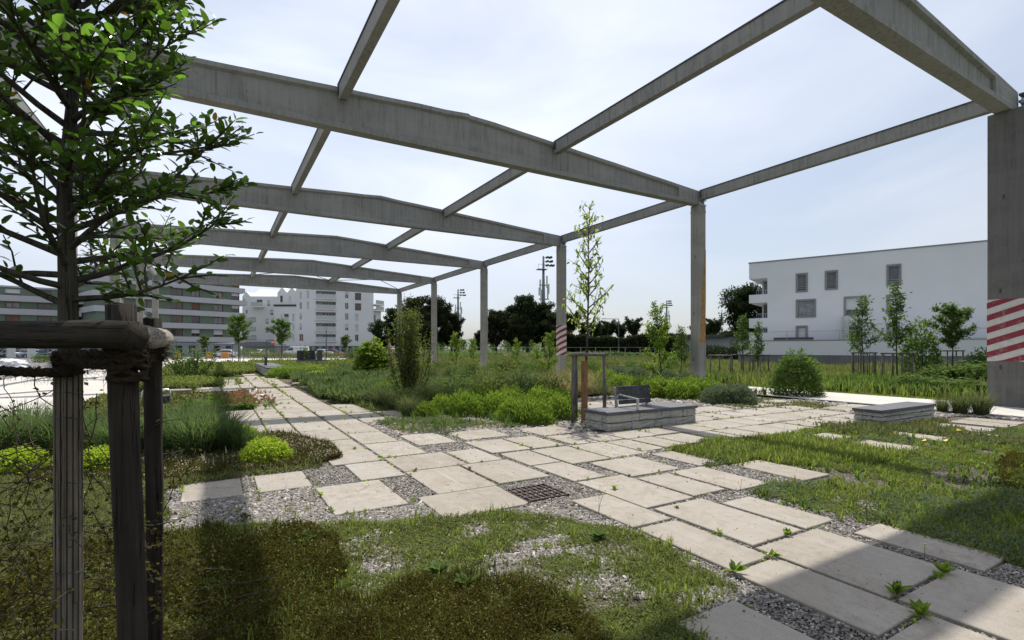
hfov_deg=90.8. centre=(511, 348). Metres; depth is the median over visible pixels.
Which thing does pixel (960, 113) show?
concrete purlin
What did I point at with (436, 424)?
grass tufts
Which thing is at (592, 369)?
bed shrub
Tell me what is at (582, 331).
treeline tree
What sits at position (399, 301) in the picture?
concrete column
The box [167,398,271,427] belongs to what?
grass clump
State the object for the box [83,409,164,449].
grass clump
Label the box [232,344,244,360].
tree guard
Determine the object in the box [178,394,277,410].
groundcover
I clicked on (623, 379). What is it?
mound shrub
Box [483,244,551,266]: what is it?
concrete purlin
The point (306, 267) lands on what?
concrete beam
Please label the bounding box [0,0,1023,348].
sky
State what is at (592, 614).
grass tufts
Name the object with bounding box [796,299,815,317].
window
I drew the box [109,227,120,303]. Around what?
concrete column
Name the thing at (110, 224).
concrete purlin
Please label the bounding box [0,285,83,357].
apartment block
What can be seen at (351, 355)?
wispy shrub
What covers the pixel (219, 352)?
parked car
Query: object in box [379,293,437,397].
upright shrub
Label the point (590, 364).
bed shrub
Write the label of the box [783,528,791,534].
joint weed
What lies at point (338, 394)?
central groundcover
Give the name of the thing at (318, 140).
concrete purlin
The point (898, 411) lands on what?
block bench
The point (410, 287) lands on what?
concrete purlin
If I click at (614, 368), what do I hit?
mound shrub
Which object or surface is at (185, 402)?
grass clump
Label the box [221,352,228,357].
orange barrier
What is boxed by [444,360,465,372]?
bed shrub
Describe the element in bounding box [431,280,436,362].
concrete column
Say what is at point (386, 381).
mound shrub
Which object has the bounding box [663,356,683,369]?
bed shrub
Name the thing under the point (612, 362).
bed shrub
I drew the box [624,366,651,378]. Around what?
mound shrub
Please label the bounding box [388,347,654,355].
site fence
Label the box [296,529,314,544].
broadleaf weed
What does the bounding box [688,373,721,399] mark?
mound shrub
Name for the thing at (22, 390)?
plaza
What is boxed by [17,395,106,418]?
grass clump
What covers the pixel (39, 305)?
window
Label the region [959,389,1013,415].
grass clump
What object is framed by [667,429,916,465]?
grass
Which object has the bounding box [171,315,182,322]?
window
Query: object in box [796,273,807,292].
window
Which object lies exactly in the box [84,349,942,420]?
ground
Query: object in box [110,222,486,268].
concrete beam
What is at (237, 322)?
plaza tree
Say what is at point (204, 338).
plaza tree
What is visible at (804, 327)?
window
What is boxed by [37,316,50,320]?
window
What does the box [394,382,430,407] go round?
bed shrub
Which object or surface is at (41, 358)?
plaza bush
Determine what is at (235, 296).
window
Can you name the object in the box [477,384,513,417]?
mound shrub
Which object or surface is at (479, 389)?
mound shrub
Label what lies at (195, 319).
window
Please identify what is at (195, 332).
window
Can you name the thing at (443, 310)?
dark tree
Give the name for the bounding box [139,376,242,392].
lawn
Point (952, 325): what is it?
young tree
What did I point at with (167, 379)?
lawn
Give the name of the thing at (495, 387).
bed shrub
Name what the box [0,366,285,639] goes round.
wire vine
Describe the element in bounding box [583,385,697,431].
block bench
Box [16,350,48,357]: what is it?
parked car
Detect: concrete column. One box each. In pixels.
[73,183,77,257]
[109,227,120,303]
[136,263,143,322]
[152,275,157,317]
[397,290,401,358]
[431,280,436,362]
[480,263,487,366]
[556,238,566,372]
[690,194,705,379]
[987,92,1023,407]
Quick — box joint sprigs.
[165,377,996,637]
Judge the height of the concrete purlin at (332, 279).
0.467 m
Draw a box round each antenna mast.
[454,289,465,351]
[536,256,554,350]
[664,300,672,332]
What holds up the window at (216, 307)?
in the apartment block at (189, 319)
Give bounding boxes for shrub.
[0,443,52,476]
[83,443,109,470]
[164,339,219,376]
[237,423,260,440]
[237,435,293,463]
[264,364,294,377]
[282,364,307,378]
[300,346,316,360]
[302,364,327,370]
[343,346,359,358]
[351,336,391,372]
[377,377,399,388]
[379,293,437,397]
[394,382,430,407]
[414,400,441,418]
[423,373,446,395]
[431,357,447,368]
[431,392,454,414]
[437,368,474,398]
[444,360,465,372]
[444,387,482,417]
[452,361,483,384]
[459,357,479,369]
[464,366,512,394]
[466,382,492,406]
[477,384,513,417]
[482,361,514,383]
[484,356,504,369]
[494,354,524,375]
[494,392,533,421]
[496,383,530,401]
[503,365,544,398]
[513,393,557,426]
[519,356,541,371]
[525,381,552,405]
[529,368,569,394]
[536,331,559,370]
[537,357,547,369]
[546,389,578,420]
[547,386,570,399]
[588,356,601,368]
[588,360,607,373]
[593,367,615,379]
[595,353,624,368]
[606,370,632,385]
[608,364,627,375]
[622,376,647,394]
[623,356,638,366]
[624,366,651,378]
[635,356,656,370]
[638,371,677,398]
[641,300,677,376]
[648,368,676,379]
[654,374,695,399]
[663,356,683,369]
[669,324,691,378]
[675,371,698,380]
[675,373,703,391]
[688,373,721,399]
[698,382,739,403]
[714,381,758,404]
[765,348,827,397]
[898,316,948,375]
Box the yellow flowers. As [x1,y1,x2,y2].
[890,428,1007,463]
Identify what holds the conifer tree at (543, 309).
on the ground at (258, 374)
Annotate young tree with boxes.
[732,313,754,370]
[747,319,767,371]
[842,295,883,373]
[872,279,922,376]
[919,301,978,369]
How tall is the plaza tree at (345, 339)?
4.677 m
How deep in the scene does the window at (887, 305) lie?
49.31 m
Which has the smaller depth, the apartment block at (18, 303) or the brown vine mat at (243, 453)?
the brown vine mat at (243, 453)
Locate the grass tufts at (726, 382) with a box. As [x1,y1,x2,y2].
[327,361,768,395]
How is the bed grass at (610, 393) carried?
on the ground at (258, 374)
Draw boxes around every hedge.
[236,349,277,356]
[384,338,548,353]
[420,349,689,358]
[551,332,731,355]
[706,344,737,359]
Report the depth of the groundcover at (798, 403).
14.77 m
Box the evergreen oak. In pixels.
[0,0,263,639]
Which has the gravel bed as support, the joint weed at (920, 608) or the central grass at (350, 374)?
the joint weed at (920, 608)
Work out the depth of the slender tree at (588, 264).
11.71 m
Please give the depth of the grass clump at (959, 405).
12.84 m
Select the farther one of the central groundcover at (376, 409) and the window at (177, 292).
the window at (177, 292)
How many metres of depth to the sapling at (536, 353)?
32.87 m
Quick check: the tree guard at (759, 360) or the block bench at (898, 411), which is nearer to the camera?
the block bench at (898, 411)
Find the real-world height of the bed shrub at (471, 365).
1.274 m
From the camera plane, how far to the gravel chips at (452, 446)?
5.25 m
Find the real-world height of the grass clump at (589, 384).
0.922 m
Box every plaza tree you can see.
[196,334,210,356]
[225,313,252,359]
[264,318,293,359]
[340,335,352,347]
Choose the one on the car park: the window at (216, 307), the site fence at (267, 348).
the site fence at (267, 348)
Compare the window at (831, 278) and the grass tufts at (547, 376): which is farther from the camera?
the window at (831, 278)
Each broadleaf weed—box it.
[200,577,217,585]
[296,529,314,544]
[424,560,451,575]
[450,572,479,590]
[586,528,608,539]
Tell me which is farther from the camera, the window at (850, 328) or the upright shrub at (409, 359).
the window at (850, 328)
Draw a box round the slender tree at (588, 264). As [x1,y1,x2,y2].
[561,200,613,420]
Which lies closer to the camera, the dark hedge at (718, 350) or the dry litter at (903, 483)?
the dry litter at (903, 483)
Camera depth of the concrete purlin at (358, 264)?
46.39 m
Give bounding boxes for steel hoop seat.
[142,389,170,404]
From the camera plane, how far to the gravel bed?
5.80 m
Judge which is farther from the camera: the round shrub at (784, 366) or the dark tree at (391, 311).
the dark tree at (391, 311)
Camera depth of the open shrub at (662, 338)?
21.57 m
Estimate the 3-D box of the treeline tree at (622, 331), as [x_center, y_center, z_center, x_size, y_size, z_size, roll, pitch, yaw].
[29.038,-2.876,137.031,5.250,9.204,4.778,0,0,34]
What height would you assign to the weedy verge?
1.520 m
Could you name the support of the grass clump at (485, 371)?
on the ground at (258, 374)
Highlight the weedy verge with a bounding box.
[242,352,355,357]
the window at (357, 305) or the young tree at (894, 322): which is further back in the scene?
the window at (357, 305)
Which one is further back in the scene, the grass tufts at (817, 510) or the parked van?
the parked van
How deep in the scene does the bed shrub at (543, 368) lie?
36.05 m
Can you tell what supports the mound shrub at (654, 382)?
on the gravel bed
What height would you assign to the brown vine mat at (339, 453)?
0.161 m
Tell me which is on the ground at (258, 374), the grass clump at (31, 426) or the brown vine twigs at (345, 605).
the grass clump at (31, 426)
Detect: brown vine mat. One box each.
[0,513,610,639]
[25,431,342,487]
[30,429,341,482]
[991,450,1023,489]
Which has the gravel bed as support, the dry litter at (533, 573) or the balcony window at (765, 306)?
the dry litter at (533, 573)
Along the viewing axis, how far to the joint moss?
9.19 m
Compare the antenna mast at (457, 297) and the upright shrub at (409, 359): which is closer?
the upright shrub at (409, 359)
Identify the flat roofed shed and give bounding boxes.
[679,335,744,358]
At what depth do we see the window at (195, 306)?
106.17 m
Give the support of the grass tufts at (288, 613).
on the gravel bed
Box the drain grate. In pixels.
[505,483,568,502]
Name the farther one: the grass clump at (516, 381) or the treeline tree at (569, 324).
the treeline tree at (569, 324)
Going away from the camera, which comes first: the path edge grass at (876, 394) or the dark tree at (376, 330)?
the path edge grass at (876, 394)
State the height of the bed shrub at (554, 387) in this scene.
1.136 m
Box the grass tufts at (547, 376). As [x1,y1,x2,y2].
[330,362,750,393]
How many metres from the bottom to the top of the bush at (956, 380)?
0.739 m
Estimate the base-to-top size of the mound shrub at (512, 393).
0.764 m
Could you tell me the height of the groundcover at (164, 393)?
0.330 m
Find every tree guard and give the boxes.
[0,304,181,639]
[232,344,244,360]
[274,344,285,359]
[569,353,608,422]
[708,355,731,373]
[731,354,753,371]
[748,354,769,372]
[851,352,877,374]
[880,353,914,376]
[940,350,964,368]
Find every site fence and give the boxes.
[0,349,50,358]
[177,348,357,357]
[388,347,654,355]
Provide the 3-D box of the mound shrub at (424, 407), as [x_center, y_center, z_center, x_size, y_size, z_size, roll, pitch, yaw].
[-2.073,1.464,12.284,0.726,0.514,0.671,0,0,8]
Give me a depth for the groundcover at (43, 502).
5.59 m
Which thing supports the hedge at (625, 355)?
on the ground at (258, 374)
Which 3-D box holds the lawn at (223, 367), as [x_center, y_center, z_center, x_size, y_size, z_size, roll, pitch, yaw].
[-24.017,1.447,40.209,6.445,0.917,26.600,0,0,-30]
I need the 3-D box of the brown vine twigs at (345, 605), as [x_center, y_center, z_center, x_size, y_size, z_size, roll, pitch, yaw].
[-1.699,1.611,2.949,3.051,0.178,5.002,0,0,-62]
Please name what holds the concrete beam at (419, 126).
on the concrete column at (698, 295)
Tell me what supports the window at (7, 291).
in the apartment block at (18, 303)
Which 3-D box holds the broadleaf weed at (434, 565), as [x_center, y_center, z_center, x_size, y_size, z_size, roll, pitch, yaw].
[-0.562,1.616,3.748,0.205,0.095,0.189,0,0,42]
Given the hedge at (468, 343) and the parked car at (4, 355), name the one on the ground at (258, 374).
the hedge at (468, 343)
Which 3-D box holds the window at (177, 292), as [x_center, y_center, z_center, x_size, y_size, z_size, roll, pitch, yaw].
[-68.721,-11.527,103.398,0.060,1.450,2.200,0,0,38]
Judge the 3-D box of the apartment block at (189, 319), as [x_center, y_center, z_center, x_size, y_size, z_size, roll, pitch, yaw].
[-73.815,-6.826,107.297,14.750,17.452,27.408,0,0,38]
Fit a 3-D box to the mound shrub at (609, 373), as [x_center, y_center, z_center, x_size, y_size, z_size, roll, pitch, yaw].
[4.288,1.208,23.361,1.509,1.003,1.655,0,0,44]
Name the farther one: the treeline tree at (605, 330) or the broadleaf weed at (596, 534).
the treeline tree at (605, 330)
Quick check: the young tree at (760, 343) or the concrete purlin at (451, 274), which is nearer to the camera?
the young tree at (760, 343)
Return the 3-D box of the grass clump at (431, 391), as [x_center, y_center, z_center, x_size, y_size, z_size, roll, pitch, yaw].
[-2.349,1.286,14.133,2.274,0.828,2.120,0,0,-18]
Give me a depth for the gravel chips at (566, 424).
12.11 m
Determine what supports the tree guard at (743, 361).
on the ground at (258, 374)
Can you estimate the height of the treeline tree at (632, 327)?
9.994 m
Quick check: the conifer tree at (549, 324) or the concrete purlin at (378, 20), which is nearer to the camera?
the concrete purlin at (378, 20)
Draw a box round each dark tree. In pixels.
[366,318,392,346]
[380,308,403,354]
[394,296,428,340]
[412,319,430,354]
[413,295,453,354]
[438,312,465,351]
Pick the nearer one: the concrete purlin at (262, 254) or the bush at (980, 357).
the bush at (980, 357)
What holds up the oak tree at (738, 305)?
on the ground at (258, 374)
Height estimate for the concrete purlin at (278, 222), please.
0.467 m
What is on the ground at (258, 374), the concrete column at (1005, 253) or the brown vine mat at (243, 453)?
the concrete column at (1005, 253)
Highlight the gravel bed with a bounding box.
[4,379,1023,639]
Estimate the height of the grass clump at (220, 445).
0.881 m
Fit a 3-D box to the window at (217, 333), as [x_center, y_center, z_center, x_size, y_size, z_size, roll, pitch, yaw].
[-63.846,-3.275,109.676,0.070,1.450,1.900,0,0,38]
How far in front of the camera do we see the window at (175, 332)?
103.54 m
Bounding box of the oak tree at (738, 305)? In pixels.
[717,282,761,340]
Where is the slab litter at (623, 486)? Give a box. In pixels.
[196,417,1018,637]
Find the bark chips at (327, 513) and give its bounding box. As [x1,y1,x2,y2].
[0,485,776,638]
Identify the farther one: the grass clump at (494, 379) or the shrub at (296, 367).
the shrub at (296, 367)
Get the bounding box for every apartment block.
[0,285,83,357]
[78,265,246,356]
[239,289,278,353]
[273,288,383,353]
[738,240,986,364]
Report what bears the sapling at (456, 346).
on the ground at (258, 374)
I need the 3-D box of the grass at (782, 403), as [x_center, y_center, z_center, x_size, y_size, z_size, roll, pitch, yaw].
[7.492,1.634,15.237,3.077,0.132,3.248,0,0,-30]
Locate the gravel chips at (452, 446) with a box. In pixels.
[95,424,1023,639]
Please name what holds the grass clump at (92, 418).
on the ground at (258, 374)
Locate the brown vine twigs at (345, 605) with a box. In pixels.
[0,514,616,639]
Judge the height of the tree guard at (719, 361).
1.352 m
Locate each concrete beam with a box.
[0,17,703,205]
[84,169,565,246]
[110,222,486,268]
[143,254,436,283]
[154,272,401,293]
[810,0,1018,113]
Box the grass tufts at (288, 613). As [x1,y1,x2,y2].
[2,518,554,639]
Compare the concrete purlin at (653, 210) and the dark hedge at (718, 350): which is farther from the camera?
the dark hedge at (718, 350)
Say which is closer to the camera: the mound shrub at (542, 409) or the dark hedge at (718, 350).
the mound shrub at (542, 409)
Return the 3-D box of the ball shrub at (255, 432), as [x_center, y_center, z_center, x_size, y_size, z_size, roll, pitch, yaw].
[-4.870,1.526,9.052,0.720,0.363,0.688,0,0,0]
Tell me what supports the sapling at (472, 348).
on the ground at (258, 374)
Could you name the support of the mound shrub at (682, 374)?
on the ground at (258, 374)
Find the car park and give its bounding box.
[37,355,348,358]
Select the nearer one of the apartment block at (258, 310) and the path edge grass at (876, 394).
the path edge grass at (876, 394)
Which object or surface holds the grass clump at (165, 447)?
on the ground at (258, 374)
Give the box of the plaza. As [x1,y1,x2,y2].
[0,358,345,420]
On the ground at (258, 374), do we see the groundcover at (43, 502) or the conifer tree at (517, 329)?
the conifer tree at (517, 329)
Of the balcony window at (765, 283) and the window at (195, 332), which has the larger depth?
the window at (195, 332)
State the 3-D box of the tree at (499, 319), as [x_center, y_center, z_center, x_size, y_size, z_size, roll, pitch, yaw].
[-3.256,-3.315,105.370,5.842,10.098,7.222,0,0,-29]
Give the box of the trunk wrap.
[52,374,83,639]
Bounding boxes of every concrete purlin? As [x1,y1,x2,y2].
[0,78,58,164]
[88,190,117,225]
[146,265,156,275]
[258,250,266,261]
[270,212,287,237]
[291,128,330,194]
[329,277,339,282]
[337,0,399,101]
[352,259,371,269]
[386,228,424,249]
[399,283,426,291]
[433,268,475,281]
[443,168,526,217]
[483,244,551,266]
[553,0,818,153]
[561,201,686,242]
[699,101,990,199]
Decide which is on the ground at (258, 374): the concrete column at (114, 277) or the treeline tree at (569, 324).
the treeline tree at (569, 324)
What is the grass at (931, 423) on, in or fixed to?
on the gravel bed
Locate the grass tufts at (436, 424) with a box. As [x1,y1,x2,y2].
[308,388,580,429]
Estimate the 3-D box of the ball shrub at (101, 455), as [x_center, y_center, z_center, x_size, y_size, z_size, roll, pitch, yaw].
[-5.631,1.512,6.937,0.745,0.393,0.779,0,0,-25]
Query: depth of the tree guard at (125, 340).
1.60 m
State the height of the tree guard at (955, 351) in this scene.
1.602 m
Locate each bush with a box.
[31,354,49,362]
[885,372,933,388]
[909,364,977,381]
[915,375,986,392]
[940,359,986,382]
[963,346,986,372]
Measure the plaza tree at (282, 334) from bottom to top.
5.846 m
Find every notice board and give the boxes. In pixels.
[7,348,15,358]
[27,349,35,360]
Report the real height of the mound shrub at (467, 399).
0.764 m
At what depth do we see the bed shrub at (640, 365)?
31.48 m
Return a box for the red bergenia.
[220,388,276,405]
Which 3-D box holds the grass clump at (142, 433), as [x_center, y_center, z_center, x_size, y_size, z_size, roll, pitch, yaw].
[-5.825,1.282,8.114,2.208,0.836,1.975,0,0,6]
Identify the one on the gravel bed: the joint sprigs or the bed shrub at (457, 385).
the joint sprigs
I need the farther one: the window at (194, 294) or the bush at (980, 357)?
the window at (194, 294)
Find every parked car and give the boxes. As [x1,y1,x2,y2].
[1,350,25,357]
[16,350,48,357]
[213,350,237,356]
[315,349,332,355]
[329,349,343,355]
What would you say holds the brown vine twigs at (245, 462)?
on the gravel bed
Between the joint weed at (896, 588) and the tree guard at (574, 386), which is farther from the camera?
the tree guard at (574, 386)
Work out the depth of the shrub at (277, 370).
28.77 m
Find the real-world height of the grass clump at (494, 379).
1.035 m
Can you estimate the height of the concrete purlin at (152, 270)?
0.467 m
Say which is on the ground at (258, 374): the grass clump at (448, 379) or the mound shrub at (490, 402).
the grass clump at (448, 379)
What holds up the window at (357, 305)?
in the apartment block at (309, 313)
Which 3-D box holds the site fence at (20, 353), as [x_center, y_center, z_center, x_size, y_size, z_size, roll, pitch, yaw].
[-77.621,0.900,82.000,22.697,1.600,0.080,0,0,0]
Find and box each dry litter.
[98,517,728,637]
[702,429,1020,560]
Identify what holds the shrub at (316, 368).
on the ground at (258, 374)
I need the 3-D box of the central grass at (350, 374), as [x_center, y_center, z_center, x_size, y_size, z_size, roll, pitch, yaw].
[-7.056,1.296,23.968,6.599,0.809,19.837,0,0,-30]
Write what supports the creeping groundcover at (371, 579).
on the gravel bed
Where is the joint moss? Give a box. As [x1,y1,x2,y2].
[166,377,995,639]
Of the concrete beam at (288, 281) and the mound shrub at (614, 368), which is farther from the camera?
the concrete beam at (288, 281)
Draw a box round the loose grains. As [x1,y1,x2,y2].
[251,417,996,623]
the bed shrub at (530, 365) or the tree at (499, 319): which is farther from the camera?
the tree at (499, 319)
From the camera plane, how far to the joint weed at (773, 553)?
4.03 m
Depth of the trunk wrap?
2.02 m
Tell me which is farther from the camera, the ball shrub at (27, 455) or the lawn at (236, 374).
the lawn at (236, 374)
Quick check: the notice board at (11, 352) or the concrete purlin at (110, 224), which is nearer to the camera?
the concrete purlin at (110, 224)
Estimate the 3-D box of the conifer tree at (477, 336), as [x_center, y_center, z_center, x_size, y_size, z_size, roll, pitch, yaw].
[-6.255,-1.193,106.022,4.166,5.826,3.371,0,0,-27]
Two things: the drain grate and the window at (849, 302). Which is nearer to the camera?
the drain grate
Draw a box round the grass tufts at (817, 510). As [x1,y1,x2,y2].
[694,425,1023,543]
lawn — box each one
[139,373,246,387]
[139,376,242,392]
[162,359,257,375]
[162,368,256,376]
[248,357,396,367]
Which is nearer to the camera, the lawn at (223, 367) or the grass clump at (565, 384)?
the grass clump at (565, 384)
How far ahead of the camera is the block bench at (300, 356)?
48.23 m
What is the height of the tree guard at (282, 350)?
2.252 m
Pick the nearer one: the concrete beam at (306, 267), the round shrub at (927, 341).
the round shrub at (927, 341)
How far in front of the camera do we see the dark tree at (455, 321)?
95.06 m
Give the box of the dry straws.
[165,447,228,471]
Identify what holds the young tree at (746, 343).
on the ground at (258, 374)
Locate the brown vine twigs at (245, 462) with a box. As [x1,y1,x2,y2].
[17,428,344,484]
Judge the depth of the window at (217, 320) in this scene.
109.75 m
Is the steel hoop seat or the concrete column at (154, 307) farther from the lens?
the concrete column at (154, 307)
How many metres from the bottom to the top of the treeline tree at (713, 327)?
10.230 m
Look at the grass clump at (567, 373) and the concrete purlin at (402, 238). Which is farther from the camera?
the concrete purlin at (402, 238)
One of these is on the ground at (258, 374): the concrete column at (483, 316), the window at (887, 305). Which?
the concrete column at (483, 316)
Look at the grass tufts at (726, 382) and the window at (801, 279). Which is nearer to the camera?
the grass tufts at (726, 382)
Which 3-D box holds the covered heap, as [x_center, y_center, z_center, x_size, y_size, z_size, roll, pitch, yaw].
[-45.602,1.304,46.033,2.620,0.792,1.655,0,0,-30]
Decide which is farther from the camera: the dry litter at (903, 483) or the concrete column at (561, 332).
the concrete column at (561, 332)
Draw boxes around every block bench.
[254,357,285,375]
[293,351,328,362]
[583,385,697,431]
[852,401,935,424]
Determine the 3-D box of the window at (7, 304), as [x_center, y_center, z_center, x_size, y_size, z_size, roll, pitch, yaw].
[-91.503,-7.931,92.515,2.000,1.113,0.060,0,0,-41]
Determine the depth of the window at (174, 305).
103.45 m
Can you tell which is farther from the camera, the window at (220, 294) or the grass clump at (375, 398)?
the window at (220, 294)
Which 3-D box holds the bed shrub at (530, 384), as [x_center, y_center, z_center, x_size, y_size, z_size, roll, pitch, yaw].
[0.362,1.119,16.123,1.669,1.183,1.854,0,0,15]
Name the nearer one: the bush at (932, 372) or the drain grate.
the drain grate
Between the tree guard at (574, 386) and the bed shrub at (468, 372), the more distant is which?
the bed shrub at (468, 372)
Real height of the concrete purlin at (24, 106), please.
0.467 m
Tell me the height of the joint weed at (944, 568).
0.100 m
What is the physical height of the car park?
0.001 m
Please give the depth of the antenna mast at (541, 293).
119.73 m
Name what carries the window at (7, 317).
in the apartment block at (18, 303)
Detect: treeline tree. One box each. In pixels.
[566,310,582,332]
[577,321,593,335]
[585,321,601,337]
[595,321,609,336]
[601,319,617,336]
[614,321,626,337]
[623,316,642,335]
[653,323,669,335]
[706,317,724,333]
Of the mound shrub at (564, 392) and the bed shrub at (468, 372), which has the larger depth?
the bed shrub at (468, 372)
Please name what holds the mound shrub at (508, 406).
on the soil bed
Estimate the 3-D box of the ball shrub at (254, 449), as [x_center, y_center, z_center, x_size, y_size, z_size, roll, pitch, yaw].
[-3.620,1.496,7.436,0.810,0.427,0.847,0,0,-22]
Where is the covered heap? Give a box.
[0,358,31,366]
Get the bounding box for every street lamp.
[321,325,326,358]
[602,318,618,355]
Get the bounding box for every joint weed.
[721,559,748,572]
[764,549,782,556]
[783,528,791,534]
[885,580,912,594]
[908,599,934,616]
[928,569,946,577]
[930,560,958,574]
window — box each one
[5,289,19,294]
[5,302,19,307]
[5,315,19,320]
[37,303,50,309]
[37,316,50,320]
[171,288,182,295]
[171,302,182,308]
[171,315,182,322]
[171,329,182,335]
[192,290,199,296]
[192,303,199,309]
[192,316,199,322]
[192,329,199,335]
[214,292,222,298]
[214,304,222,311]
[214,317,222,323]
[214,330,222,336]
[232,293,238,299]
[232,306,238,311]
[355,293,360,299]
[355,303,360,310]
[764,282,766,293]
[764,305,766,317]
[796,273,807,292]
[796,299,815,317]
[796,325,807,336]
[825,270,837,289]
[844,296,865,315]
[849,325,856,339]
[886,264,900,285]
[886,294,900,313]
[886,323,899,338]
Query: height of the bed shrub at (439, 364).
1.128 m
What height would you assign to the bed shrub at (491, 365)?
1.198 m
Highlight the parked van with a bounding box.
[283,346,308,355]
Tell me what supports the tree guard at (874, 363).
on the ground at (258, 374)
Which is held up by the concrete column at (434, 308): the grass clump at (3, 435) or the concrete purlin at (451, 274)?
the concrete purlin at (451, 274)
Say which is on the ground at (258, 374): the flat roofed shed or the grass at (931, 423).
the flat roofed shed
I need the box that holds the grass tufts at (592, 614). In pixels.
[27,529,603,638]
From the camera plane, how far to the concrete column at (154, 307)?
50.59 m
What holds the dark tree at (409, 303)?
on the ground at (258, 374)
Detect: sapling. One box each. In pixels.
[448,331,462,362]
[466,337,478,362]
[510,337,521,364]
[528,342,543,368]
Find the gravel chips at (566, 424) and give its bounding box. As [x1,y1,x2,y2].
[321,395,1023,435]
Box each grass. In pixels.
[0,504,734,639]
[288,364,450,402]
[325,362,766,396]
[385,353,678,365]
[393,362,617,395]
[440,357,986,398]
[537,370,966,401]
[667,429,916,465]
[672,425,1023,566]
[693,397,826,408]
[813,415,1023,445]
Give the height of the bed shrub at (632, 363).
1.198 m
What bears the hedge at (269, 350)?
on the ground at (258, 374)
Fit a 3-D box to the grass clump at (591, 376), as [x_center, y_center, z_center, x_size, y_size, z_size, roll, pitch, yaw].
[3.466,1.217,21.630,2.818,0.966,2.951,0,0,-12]
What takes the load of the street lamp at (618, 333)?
on the far road
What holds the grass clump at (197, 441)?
on the ground at (258, 374)
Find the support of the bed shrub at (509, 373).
on the ground at (258, 374)
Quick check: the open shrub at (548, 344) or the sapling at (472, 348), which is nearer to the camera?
the open shrub at (548, 344)
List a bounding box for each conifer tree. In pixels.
[473,330,488,350]
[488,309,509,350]
[497,304,518,351]
[507,317,531,353]
[510,292,541,351]
[530,301,555,350]
[537,313,567,348]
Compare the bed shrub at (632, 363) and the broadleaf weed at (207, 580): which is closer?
the broadleaf weed at (207, 580)
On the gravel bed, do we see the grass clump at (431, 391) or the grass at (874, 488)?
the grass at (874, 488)
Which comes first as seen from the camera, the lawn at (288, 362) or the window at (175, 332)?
the lawn at (288, 362)
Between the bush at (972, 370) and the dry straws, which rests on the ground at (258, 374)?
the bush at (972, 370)
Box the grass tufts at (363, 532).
[3,478,513,632]
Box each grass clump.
[0,396,51,427]
[0,398,52,450]
[0,406,51,452]
[2,404,105,452]
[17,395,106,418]
[46,406,107,450]
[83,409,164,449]
[84,404,191,451]
[140,395,230,430]
[140,403,208,452]
[143,399,260,454]
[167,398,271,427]
[168,401,276,451]
[213,418,280,452]
[357,388,388,406]
[368,383,412,409]
[382,393,425,416]
[402,380,453,404]
[420,372,458,388]
[421,366,446,377]
[429,382,466,399]
[433,365,467,382]
[470,365,510,378]
[472,369,510,391]
[501,370,543,390]
[502,365,534,379]
[516,369,558,383]
[533,368,567,384]
[546,372,600,395]
[557,361,589,377]
[568,374,612,395]
[579,366,601,383]
[926,396,951,411]
[932,390,988,413]
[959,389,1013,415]
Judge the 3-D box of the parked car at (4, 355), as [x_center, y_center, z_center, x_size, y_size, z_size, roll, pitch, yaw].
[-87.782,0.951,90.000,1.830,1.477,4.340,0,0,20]
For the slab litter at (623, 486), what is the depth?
7.45 m
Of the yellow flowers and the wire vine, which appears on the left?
the wire vine
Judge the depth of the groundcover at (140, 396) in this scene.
15.02 m
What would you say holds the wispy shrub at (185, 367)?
on the ground at (258, 374)
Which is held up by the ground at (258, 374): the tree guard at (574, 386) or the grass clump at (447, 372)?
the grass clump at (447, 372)
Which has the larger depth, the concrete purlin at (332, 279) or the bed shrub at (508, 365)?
the concrete purlin at (332, 279)
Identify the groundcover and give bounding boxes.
[0,429,324,580]
[1,510,724,639]
[48,390,258,416]
[84,390,263,417]
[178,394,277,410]
[290,366,450,402]
[305,386,580,432]
[373,416,476,435]
[686,424,1023,562]
[694,396,828,408]
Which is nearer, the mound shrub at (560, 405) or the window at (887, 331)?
the mound shrub at (560, 405)
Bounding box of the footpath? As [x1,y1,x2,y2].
[749,386,1023,416]

